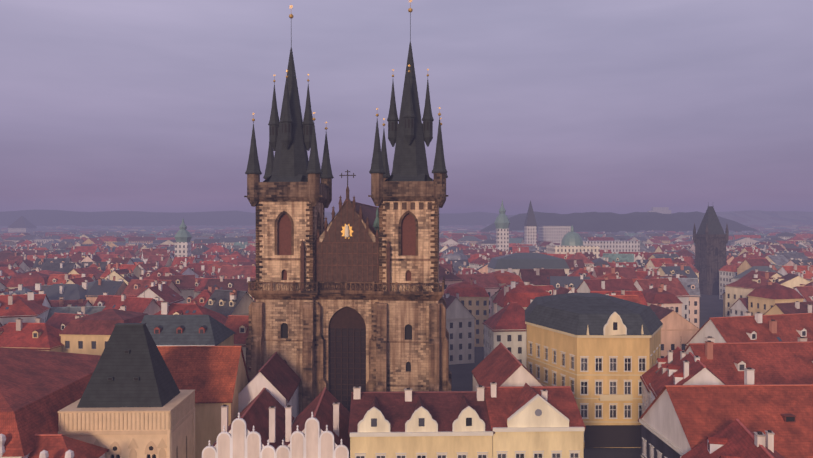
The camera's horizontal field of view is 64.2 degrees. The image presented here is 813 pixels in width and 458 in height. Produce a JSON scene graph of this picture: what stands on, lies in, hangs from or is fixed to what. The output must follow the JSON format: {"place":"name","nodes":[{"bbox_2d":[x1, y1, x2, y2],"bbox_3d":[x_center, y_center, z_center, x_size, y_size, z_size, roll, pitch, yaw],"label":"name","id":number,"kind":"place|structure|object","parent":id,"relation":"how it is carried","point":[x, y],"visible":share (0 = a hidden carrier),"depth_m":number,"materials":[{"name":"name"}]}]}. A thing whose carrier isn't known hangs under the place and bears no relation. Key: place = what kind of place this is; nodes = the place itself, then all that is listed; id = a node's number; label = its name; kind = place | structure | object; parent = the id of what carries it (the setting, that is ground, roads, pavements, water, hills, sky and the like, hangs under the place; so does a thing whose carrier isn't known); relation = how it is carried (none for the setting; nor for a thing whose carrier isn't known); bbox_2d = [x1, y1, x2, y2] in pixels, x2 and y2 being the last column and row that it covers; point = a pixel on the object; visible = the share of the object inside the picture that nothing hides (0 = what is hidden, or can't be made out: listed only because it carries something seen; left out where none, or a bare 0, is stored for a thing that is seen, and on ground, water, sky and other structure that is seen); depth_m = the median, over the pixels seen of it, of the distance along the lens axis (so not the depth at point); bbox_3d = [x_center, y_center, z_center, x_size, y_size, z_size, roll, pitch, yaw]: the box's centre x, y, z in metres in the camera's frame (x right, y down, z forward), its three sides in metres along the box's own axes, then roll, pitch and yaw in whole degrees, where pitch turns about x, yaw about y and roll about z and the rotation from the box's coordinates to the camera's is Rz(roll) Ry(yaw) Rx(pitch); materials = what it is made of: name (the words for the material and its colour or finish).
{"place":"outdoors","nodes":[
{"label":"outdoors","id":0,"kind":"place"},
{"bbox_2d":[0,293,812,457],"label":"foreground buildings","id":1,"kind":"structure","parent":0,"point":[597,371],"depth_m":92.13,"materials":[{"name":"tile"}]},
{"bbox_2d":[0,209,812,232],"bbox_3d":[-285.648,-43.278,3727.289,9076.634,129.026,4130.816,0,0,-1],"label":"hills","id":2,"kind":"structure","parent":0,"point":[735,221],"depth_m":2891.64,"materials":[{"name":"soil"},{"name":"grass"},{"name":"foliage"}]},
{"bbox_2d":[0,0,812,214],"label":"sky","id":3,"kind":"structure","parent":0,"point":[560,106],"materials":[{"name":"purple"}]},
{"bbox_2d":[349,294,722,457],"bbox_3d":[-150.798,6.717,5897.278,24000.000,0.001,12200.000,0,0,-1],"label":"ground","id":4,"kind":"structure","parent":0,"point":[710,306],"depth_m":179.19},
{"bbox_2d":[244,0,451,413],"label":"church","id":5,"kind":"structure","parent":4,"relation":"on","point":[348,297],"depth_m":119.54,"materials":[{"name":"stone"}]},
{"bbox_2d":[7,200,728,294],"bbox_3d":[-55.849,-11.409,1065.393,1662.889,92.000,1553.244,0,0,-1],"label":"landmark buildings","id":6,"kind":"structure","parent":4,"relation":"on","point":[710,238],"depth_m":411.47,"materials":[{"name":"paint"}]},
{"bbox_2d":[0,240,812,366],"bbox_3d":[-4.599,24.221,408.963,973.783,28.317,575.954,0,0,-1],"label":"city","id":7,"kind":"object","parent":4,"relation":"on","point":[70,297],"visible":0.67,"depth_m":231.16,"materials":[{"name":"tile"}]},
{"bbox_2d":[0,224,812,247],"bbox_3d":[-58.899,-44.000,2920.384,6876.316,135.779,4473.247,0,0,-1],"label":"city","id":8,"kind":"object","parent":4,"relation":"on","point":[452,235],"visible":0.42,"depth_m":952.78,"materials":[{"name":"paint"}]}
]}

